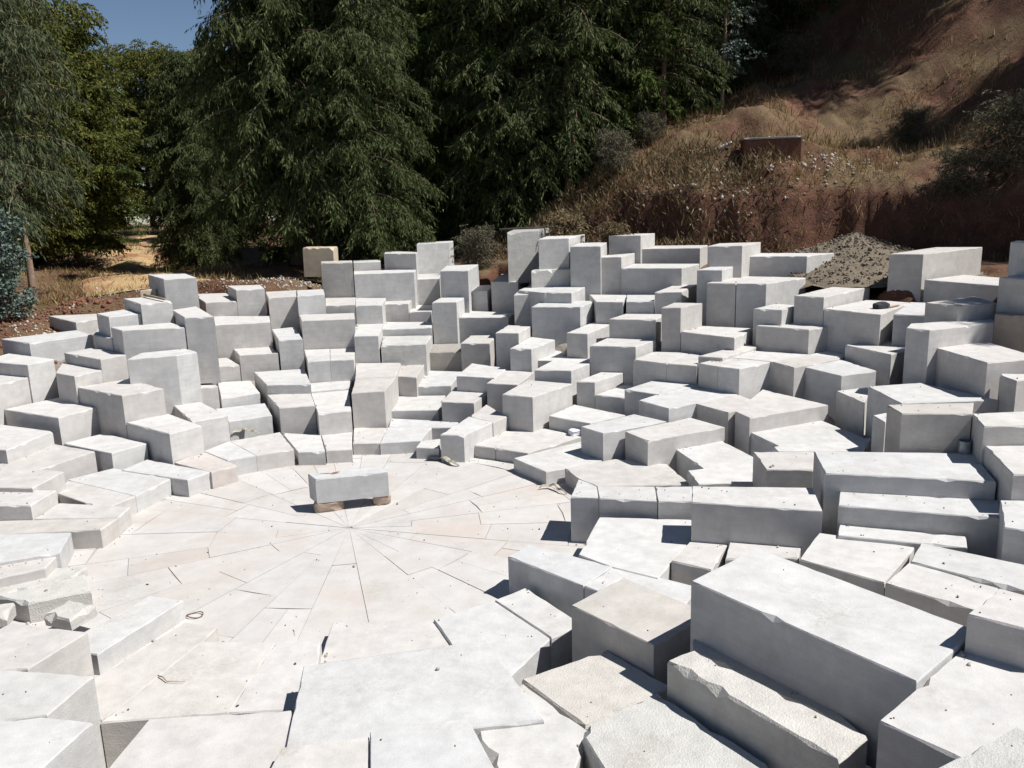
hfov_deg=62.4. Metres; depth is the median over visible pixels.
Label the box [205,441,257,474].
stone block
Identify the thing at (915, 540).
stone block
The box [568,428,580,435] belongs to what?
white rag
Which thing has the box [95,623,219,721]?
stone block
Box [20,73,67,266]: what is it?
leafy tree
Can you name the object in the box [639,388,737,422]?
stone block
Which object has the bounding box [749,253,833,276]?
stone block
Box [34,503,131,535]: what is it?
stone block
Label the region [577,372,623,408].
stone block
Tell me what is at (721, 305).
stone block
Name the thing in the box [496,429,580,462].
stone block
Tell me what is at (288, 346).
stone block
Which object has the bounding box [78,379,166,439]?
stone block
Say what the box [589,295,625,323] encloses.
stone block
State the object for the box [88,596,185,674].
stone block
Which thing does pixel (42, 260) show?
cedar tree
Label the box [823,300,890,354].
stone block
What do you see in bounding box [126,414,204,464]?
stone block
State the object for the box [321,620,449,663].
stone block
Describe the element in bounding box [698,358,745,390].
stone block
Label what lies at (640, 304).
stone block
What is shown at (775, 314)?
stone block
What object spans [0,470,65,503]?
stone block
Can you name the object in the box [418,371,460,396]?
stone block
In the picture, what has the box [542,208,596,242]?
weed clump
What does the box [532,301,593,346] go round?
stone block
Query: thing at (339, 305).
stone block
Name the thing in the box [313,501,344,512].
prop stone
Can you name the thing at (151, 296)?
wooden stick
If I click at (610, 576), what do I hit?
stone block
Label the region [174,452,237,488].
stone block
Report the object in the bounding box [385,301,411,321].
stone block
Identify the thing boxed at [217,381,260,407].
stone block
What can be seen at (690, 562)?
stone block
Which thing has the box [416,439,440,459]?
stone block
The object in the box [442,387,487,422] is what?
stone block
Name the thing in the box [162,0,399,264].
cedar tree
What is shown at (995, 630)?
stone block
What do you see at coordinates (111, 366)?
stone block
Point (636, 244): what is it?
stone block
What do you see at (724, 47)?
blue gum tree
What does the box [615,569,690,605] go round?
stone block
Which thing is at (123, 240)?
cedar tree
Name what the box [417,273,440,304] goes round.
stone block
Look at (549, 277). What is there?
stone block
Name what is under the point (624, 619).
stone block
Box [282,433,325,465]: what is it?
stone block
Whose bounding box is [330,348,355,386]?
stone block
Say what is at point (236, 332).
stone block
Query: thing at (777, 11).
cedar tree
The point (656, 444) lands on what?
stone block
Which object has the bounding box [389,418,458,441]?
stone block
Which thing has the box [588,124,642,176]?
grey shrub
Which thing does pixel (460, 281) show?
stone block
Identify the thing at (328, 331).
stone block
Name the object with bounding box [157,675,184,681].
dry twig
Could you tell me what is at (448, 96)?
cedar tree
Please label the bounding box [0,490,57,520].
stone block
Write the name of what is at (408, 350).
stone block
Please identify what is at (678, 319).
stone block
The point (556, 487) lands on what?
twig
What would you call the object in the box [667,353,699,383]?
stone block
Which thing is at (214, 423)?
stone block
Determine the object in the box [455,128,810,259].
dry weeds
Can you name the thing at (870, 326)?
stone block
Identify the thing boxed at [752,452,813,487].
stone block
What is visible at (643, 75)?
cedar tree
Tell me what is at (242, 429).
dry leaf
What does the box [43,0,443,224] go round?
sky
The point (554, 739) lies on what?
stone block
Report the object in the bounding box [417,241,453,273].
stone block
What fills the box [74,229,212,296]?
path
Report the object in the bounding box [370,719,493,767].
stone block
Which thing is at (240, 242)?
cedar tree
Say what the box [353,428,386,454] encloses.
stone block
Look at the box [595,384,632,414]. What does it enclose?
stone block
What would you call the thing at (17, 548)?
stone block
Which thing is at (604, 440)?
stone block
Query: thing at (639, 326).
stone block
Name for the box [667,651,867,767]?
stone block
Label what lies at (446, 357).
stone block
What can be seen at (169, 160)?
cedar tree
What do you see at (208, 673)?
stone block
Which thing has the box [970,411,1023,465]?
stone block
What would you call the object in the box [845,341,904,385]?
stone block
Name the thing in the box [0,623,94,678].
stone block
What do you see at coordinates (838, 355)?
stone block
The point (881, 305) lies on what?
dark cloth
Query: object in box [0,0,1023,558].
ground
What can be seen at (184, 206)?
cedar tree
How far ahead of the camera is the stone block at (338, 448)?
16.85 m
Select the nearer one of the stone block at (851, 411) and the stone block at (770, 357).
the stone block at (851, 411)
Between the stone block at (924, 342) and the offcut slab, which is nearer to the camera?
the stone block at (924, 342)
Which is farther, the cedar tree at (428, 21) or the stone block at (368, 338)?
the cedar tree at (428, 21)
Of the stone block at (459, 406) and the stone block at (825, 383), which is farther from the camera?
the stone block at (459, 406)
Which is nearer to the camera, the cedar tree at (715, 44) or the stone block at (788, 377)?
the stone block at (788, 377)
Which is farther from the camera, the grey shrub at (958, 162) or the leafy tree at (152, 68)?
the leafy tree at (152, 68)
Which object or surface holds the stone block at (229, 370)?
on the ground at (828, 102)
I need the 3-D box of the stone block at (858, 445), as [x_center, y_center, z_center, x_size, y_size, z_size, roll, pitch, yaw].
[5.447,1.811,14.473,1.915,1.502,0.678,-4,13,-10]
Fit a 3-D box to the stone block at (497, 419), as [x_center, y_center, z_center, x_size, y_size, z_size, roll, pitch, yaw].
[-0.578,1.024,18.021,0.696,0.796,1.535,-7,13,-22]
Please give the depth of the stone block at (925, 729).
5.82 m
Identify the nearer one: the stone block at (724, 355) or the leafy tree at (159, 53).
the stone block at (724, 355)
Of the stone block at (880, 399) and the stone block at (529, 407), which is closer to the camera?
the stone block at (880, 399)
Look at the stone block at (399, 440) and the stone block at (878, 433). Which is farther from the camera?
the stone block at (399, 440)
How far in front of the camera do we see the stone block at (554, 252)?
23.34 m
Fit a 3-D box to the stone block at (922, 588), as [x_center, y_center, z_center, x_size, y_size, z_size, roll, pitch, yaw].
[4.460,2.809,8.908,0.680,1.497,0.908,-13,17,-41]
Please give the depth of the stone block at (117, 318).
19.48 m
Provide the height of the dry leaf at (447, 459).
0.125 m
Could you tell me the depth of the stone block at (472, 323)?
23.61 m
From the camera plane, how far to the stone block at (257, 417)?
18.05 m
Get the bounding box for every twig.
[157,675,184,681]
[539,483,566,493]
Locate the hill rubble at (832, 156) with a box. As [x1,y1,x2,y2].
[607,136,902,254]
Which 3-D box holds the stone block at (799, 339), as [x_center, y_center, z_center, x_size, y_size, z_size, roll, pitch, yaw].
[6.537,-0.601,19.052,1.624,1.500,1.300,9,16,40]
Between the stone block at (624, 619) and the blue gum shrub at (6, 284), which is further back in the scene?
the blue gum shrub at (6, 284)
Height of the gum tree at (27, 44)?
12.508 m
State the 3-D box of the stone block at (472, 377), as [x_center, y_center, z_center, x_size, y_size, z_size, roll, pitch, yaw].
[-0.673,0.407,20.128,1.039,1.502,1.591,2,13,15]
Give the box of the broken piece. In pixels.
[0,603,15,626]
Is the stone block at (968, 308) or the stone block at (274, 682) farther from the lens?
the stone block at (968, 308)
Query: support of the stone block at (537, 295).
on the ground at (828, 102)
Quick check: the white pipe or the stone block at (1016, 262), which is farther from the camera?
the white pipe
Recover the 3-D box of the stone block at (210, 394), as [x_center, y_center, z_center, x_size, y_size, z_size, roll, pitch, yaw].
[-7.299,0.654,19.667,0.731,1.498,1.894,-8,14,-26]
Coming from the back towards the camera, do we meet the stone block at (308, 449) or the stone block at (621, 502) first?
the stone block at (308, 449)
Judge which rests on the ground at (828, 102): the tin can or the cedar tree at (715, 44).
the cedar tree at (715, 44)
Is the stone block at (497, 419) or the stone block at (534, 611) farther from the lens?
the stone block at (497, 419)
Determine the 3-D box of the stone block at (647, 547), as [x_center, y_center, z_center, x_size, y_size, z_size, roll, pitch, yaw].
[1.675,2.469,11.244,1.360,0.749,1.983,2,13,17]
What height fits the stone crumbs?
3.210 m
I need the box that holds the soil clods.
[0,296,127,362]
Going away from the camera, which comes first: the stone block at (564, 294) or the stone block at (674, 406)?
the stone block at (674, 406)
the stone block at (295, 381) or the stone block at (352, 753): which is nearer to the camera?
the stone block at (352, 753)
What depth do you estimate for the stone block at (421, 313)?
24.70 m
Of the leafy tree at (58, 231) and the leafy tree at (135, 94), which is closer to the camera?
the leafy tree at (58, 231)
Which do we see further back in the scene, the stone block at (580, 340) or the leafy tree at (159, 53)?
the leafy tree at (159, 53)
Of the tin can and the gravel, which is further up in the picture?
the gravel
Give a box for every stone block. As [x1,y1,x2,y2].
[0,354,58,402]
[0,375,31,424]
[0,425,53,463]
[0,444,97,483]
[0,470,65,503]
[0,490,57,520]
[0,518,119,549]
[0,532,73,567]
[0,557,57,587]
[0,567,87,628]
[0,575,92,627]
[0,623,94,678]
[0,670,106,767]
[0,718,99,767]
[1,330,93,361]
[4,398,99,445]
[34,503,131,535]
[49,314,98,334]
[56,363,102,403]
[58,481,137,515]
[63,434,148,471]
[64,348,128,382]
[67,468,171,511]
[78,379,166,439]
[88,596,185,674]
[93,329,114,351]
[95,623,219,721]
[97,310,141,336]
[101,642,275,767]
[110,711,291,767]
[111,323,186,378]
[122,460,211,496]
[123,297,173,324]
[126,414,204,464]
[127,349,202,415]
[148,274,199,309]
[173,306,220,383]
[174,402,229,450]
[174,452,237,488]
[198,293,237,316]
[201,383,219,408]
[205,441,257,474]
[213,358,240,385]
[214,316,272,361]
[215,403,273,440]
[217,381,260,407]
[227,285,266,315]
[228,639,321,716]
[230,432,294,470]
[234,347,278,380]
[254,369,311,406]
[265,290,299,348]
[267,394,316,434]
[271,737,369,767]
[272,327,304,369]
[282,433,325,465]
[286,640,543,746]
[297,289,325,333]
[299,313,355,370]
[304,349,331,382]
[310,381,352,413]
[312,390,352,438]
[320,260,354,304]
[321,432,352,462]
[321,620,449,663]
[325,297,356,325]
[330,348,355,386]
[352,377,397,427]
[353,260,380,270]
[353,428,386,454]
[354,270,418,308]
[354,324,383,362]
[355,363,400,400]
[356,298,385,324]
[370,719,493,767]
[380,427,431,454]
[381,335,431,374]
[383,322,432,345]
[384,251,418,301]
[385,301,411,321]
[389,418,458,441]
[392,395,445,420]
[398,365,424,396]
[409,305,432,324]
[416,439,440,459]
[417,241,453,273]
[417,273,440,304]
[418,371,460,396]
[430,343,461,371]
[432,298,464,343]
[434,601,550,686]
[440,264,479,312]
[440,417,492,461]
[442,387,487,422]
[456,363,506,392]
[459,311,514,342]
[461,335,496,370]
[471,405,507,436]
[472,285,491,311]
[474,429,544,459]
[477,684,586,767]
[487,370,533,413]
[491,274,528,312]
[495,588,571,668]
[496,325,530,370]
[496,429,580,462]
[502,380,572,431]
[507,228,548,282]
[508,544,611,617]
[510,337,554,380]
[514,292,530,325]
[514,442,602,484]
[518,285,551,328]
[522,650,666,729]
[531,267,570,287]
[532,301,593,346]
[535,356,589,402]
[538,350,566,367]
[539,234,584,268]
[545,286,584,302]
[549,405,624,436]
[565,459,688,489]
[567,322,608,358]
[570,242,607,300]
[571,480,598,542]
[571,577,690,684]
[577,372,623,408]
[579,517,690,579]
[581,414,666,460]
[582,694,767,767]
[584,568,624,598]
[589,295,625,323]
[590,338,655,384]
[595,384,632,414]
[597,486,656,518]
[601,253,634,294]
[609,233,654,263]
[609,314,661,348]
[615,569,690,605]
[621,264,698,296]
[625,380,697,415]
[625,418,724,471]
[626,295,654,313]
[633,352,690,386]
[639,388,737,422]
[642,245,707,268]
[655,284,696,313]
[655,487,691,519]
[661,303,701,352]
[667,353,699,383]
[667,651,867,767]
[671,541,727,584]
[676,441,752,480]
[681,326,752,355]
[687,464,752,486]
[690,548,966,767]
[691,486,822,558]
[691,639,858,732]
[696,395,749,446]
[697,267,732,325]
[698,345,756,376]
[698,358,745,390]
[706,276,766,327]
[707,242,760,277]
[718,359,769,398]
[725,542,800,564]
[733,351,807,390]
[734,390,827,454]
[735,277,805,327]
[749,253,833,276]
[750,421,870,456]
[752,304,793,345]
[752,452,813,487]
[756,323,827,354]
[771,355,838,398]
[773,438,871,463]
[793,287,869,325]
[799,533,913,595]
[804,359,875,420]
[810,351,844,360]
[812,451,995,534]
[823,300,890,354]
[835,387,867,436]
[837,492,998,557]
[837,525,966,553]
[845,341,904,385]
[849,301,908,345]
[865,383,997,437]
[871,413,886,451]
[876,651,1023,767]
[884,403,973,452]
[885,562,998,626]
[887,247,981,302]
[891,302,924,345]
[902,319,993,385]
[911,543,1023,594]
[923,275,998,302]
[924,296,996,322]
[934,342,1023,399]
[940,727,1023,767]
[964,589,1023,668]
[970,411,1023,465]
[983,446,1023,506]
[992,312,1023,352]
[995,500,1023,564]
[996,275,1023,314]
[997,374,1023,412]
[1007,241,1023,275]
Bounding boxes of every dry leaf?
[232,428,259,433]
[426,456,458,465]
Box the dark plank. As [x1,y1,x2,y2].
[499,226,561,229]
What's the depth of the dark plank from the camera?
26.04 m
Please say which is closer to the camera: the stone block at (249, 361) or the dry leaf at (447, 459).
the dry leaf at (447, 459)
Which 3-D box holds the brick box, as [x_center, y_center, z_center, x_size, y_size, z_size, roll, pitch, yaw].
[8.439,-7.599,27.618,1.850,0.862,1.200,0,13,8]
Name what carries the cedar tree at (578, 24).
on the ground at (828, 102)
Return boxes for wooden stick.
[143,293,165,299]
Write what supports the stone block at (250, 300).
on the ground at (828, 102)
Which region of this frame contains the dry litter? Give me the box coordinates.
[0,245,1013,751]
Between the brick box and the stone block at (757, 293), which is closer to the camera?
the stone block at (757, 293)
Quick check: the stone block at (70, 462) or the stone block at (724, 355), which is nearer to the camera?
the stone block at (70, 462)
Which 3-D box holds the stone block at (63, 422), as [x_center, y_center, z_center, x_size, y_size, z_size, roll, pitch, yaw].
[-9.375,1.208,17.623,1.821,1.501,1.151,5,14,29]
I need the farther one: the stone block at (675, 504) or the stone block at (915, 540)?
the stone block at (675, 504)
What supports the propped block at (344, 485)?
on the prop stone at (328, 507)
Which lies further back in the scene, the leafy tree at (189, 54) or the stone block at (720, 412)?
the leafy tree at (189, 54)
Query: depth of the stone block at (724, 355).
18.17 m
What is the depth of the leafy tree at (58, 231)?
32.36 m
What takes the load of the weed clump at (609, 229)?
on the ground at (828, 102)
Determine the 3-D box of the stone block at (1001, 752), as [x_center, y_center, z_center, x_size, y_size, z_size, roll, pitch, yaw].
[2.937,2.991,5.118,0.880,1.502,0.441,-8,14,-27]
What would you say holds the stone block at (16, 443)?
on the ground at (828, 102)
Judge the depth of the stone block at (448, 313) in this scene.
23.50 m
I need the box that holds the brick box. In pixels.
[739,136,803,164]
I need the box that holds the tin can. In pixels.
[957,439,971,453]
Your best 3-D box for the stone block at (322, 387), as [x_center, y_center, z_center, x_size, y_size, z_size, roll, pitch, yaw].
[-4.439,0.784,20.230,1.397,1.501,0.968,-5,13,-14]
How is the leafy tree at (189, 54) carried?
on the ground at (828, 102)
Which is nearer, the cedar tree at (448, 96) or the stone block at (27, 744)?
the stone block at (27, 744)
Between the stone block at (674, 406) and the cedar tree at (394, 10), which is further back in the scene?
the cedar tree at (394, 10)
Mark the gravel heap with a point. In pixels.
(850, 283)
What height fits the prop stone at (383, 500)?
0.219 m
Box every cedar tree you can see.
[3,252,64,267]
[59,36,150,248]
[132,49,246,270]
[157,57,243,238]
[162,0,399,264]
[180,38,268,247]
[236,65,328,262]
[256,0,448,280]
[321,0,444,255]
[365,0,526,255]
[406,6,558,215]
[417,0,613,256]
[477,0,644,192]
[544,0,693,164]
[597,0,743,127]
[622,0,768,121]
[716,0,838,59]
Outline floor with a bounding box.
[10,452,584,677]
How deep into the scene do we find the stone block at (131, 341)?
18.66 m
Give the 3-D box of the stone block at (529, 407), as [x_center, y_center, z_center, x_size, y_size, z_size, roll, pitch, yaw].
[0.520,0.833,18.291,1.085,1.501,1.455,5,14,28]
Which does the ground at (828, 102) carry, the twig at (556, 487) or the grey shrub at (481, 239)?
the grey shrub at (481, 239)
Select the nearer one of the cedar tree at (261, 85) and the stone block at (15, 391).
the stone block at (15, 391)
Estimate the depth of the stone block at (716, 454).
14.84 m
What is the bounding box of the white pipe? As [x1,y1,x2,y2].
[714,141,731,151]
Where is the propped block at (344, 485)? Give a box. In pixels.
[308,467,388,503]
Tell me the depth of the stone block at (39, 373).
18.27 m
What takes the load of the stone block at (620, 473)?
on the ground at (828, 102)
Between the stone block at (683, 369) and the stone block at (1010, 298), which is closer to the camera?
the stone block at (1010, 298)
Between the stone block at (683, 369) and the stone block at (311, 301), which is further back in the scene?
the stone block at (311, 301)
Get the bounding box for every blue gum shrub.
[0,190,26,303]
[0,207,40,320]
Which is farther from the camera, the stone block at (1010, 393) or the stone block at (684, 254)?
the stone block at (684, 254)
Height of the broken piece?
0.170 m
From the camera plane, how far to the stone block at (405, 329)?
23.10 m
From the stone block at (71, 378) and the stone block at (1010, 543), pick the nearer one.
the stone block at (1010, 543)
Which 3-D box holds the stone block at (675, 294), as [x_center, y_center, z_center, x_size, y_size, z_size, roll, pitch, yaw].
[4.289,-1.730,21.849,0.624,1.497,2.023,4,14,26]
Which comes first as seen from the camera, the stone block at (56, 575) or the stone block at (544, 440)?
the stone block at (56, 575)
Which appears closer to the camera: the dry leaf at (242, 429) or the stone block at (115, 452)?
the stone block at (115, 452)
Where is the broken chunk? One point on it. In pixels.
(70, 615)
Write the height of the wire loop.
0.034 m
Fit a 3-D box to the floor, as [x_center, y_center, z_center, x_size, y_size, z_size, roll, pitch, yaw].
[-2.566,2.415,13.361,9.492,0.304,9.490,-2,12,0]
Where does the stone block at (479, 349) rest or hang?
on the ground at (828, 102)
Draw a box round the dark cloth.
[873,301,889,308]
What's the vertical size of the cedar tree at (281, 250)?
11.339 m
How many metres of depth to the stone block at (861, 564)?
9.64 m
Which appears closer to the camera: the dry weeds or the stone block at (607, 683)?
the stone block at (607, 683)
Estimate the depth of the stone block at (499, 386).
18.75 m
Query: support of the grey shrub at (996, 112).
on the ground at (828, 102)
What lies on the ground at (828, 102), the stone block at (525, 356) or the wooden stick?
the stone block at (525, 356)
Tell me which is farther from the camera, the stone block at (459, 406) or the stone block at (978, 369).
the stone block at (459, 406)
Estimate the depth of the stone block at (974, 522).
10.30 m
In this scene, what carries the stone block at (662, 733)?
on the ground at (828, 102)
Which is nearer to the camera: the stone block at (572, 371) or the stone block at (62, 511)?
the stone block at (62, 511)
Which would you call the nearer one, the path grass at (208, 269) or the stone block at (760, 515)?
the stone block at (760, 515)
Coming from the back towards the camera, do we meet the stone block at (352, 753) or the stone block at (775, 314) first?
the stone block at (775, 314)
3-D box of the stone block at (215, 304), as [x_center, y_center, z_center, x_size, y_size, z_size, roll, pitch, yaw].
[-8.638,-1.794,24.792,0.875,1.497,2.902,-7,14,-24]
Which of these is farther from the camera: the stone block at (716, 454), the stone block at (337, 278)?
the stone block at (337, 278)
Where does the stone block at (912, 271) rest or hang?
on the ground at (828, 102)
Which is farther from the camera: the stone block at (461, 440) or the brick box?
the brick box
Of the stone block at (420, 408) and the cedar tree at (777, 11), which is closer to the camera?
the stone block at (420, 408)
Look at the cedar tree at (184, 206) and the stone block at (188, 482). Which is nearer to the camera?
the stone block at (188, 482)
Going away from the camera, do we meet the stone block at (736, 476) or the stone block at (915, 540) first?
the stone block at (915, 540)
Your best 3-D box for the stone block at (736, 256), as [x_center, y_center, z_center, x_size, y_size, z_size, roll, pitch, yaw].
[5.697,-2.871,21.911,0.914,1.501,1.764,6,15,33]
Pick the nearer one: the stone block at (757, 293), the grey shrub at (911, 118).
the stone block at (757, 293)
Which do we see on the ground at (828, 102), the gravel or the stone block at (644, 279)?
the stone block at (644, 279)
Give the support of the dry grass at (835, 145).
on the ground at (828, 102)
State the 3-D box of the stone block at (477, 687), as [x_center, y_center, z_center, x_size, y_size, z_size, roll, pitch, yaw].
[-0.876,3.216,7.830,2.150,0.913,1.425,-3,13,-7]
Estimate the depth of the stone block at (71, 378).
17.87 m
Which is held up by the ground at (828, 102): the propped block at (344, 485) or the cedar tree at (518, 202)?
the cedar tree at (518, 202)
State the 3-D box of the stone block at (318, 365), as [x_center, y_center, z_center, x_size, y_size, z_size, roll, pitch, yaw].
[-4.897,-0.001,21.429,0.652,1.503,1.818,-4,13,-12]
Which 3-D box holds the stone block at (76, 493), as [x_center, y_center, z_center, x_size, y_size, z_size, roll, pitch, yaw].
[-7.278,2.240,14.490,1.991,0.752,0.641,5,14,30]
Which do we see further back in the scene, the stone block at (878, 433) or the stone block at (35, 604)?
the stone block at (878, 433)
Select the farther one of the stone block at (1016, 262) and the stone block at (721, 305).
the stone block at (721, 305)
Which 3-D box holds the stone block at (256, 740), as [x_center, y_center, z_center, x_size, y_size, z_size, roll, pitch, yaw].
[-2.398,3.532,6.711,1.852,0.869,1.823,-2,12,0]
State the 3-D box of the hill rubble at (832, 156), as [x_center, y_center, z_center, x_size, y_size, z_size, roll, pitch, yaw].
[6.191,-5.887,27.041,15.445,4.041,4.166,-2,12,0]
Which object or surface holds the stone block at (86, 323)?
on the ground at (828, 102)
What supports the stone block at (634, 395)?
on the ground at (828, 102)
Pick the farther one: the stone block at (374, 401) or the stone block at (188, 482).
the stone block at (374, 401)
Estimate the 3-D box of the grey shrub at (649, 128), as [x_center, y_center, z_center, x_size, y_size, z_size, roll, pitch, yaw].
[5.026,-9.396,31.054,1.687,1.463,1.446,-6,13,-19]
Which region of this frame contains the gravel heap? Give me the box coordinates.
[788,232,986,288]
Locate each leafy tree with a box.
[0,0,99,269]
[0,14,51,282]
[3,4,87,254]
[17,0,156,269]
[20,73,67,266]
[96,39,158,225]
[124,40,192,219]
[135,56,185,198]
[182,42,243,140]
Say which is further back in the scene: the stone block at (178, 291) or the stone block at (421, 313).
the stone block at (421, 313)
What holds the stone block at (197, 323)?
on the ground at (828, 102)
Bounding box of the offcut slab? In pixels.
[140,289,156,296]
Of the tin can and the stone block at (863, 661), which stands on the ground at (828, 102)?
the stone block at (863, 661)
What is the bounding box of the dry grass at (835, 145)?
[540,0,1023,261]
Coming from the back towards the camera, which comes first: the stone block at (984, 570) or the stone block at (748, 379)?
the stone block at (748, 379)
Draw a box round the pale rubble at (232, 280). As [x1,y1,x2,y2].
[1,275,320,343]
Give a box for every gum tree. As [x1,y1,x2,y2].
[0,0,97,304]
[682,0,767,110]
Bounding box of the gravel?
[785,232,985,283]
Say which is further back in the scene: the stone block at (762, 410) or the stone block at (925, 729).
the stone block at (762, 410)
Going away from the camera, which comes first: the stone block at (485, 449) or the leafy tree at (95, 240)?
the stone block at (485, 449)
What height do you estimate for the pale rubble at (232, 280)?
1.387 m
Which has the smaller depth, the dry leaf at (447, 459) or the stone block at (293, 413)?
the dry leaf at (447, 459)
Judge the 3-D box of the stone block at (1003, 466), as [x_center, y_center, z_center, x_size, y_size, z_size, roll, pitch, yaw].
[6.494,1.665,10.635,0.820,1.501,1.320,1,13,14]
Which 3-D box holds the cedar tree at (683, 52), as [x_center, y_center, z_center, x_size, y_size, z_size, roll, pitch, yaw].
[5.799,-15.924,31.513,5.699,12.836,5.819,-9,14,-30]
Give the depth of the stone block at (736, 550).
10.61 m
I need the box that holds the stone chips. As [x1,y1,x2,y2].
[2,243,1017,746]
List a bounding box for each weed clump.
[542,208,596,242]
[594,220,634,249]
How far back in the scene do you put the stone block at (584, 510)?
12.41 m
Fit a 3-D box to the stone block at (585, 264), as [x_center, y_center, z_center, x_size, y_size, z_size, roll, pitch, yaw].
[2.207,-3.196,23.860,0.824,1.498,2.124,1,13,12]
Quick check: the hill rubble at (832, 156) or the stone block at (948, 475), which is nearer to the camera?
the stone block at (948, 475)
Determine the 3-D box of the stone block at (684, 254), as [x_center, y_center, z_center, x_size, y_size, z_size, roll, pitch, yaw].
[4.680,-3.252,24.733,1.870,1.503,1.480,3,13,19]
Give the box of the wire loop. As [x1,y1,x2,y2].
[186,611,203,618]
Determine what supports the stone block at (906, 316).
on the ground at (828, 102)
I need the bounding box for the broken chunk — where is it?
[44,600,97,630]
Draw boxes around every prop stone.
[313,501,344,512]
[373,493,390,504]
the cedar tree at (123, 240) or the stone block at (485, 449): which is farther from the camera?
the cedar tree at (123, 240)
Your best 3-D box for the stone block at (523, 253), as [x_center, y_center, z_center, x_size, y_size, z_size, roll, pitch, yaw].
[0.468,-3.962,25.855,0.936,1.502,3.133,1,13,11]
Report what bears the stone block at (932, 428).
on the ground at (828, 102)
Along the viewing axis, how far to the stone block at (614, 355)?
19.35 m
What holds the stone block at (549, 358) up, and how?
on the ground at (828, 102)
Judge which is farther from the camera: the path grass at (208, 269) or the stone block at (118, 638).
the path grass at (208, 269)
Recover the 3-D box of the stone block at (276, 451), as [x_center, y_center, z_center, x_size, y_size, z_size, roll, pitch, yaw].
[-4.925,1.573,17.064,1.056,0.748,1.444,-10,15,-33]
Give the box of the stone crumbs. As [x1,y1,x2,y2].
[0,296,995,745]
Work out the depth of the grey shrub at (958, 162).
23.72 m
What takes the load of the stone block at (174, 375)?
on the ground at (828, 102)
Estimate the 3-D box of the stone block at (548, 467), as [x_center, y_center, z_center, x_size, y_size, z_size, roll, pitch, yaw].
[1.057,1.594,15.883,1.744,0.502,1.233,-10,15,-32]
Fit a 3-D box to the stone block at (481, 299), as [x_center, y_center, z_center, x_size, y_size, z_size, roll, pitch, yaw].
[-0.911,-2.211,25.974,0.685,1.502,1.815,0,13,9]
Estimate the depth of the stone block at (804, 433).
15.12 m
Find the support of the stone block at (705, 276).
on the ground at (828, 102)
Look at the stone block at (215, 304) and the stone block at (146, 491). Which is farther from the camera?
the stone block at (215, 304)
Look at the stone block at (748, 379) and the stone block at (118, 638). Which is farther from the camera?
the stone block at (748, 379)
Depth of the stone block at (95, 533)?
12.91 m
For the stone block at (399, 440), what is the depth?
17.34 m
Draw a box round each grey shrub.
[450,222,505,269]
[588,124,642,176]
[628,109,669,144]
[881,104,937,144]
[928,142,992,199]
[956,87,1023,184]
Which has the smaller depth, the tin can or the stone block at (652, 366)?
the tin can
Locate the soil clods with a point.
(79, 301)
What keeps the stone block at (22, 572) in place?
on the ground at (828, 102)
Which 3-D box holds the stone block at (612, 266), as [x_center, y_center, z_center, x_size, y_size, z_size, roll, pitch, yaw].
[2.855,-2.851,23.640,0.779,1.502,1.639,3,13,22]
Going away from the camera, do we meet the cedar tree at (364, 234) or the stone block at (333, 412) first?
the stone block at (333, 412)
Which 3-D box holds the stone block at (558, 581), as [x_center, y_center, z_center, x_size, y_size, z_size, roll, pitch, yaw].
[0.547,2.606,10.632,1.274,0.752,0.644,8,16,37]
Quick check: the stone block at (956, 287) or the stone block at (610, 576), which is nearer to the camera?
the stone block at (610, 576)
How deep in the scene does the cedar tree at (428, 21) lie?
31.66 m
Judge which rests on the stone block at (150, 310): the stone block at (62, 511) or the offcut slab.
the offcut slab
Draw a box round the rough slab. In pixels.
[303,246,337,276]
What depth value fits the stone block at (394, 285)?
25.20 m
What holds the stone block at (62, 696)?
on the ground at (828, 102)
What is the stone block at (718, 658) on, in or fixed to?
on the ground at (828, 102)
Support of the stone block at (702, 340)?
on the ground at (828, 102)
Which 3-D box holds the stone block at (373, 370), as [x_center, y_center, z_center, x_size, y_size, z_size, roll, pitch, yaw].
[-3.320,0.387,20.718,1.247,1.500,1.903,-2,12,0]
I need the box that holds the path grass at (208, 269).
[12,244,273,307]
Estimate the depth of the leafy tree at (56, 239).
34.33 m
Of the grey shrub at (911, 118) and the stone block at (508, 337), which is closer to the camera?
the stone block at (508, 337)
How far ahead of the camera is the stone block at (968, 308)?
16.19 m
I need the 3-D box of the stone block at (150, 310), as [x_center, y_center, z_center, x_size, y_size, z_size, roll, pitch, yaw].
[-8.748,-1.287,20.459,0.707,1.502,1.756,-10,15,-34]
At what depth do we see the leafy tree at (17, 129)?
27.84 m
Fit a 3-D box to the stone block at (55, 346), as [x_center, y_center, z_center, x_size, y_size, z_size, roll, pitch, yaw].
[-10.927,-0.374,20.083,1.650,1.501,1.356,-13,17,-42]
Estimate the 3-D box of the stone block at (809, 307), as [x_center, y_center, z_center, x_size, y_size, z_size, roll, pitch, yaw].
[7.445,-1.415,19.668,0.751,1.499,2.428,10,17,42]
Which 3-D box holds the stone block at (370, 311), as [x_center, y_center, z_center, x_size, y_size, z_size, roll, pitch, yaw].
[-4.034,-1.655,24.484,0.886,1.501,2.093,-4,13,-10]
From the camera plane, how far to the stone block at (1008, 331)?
15.56 m
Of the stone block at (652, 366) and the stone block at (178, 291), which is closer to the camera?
the stone block at (652, 366)
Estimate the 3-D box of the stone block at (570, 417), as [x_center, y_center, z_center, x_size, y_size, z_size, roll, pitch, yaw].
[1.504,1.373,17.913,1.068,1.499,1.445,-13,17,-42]

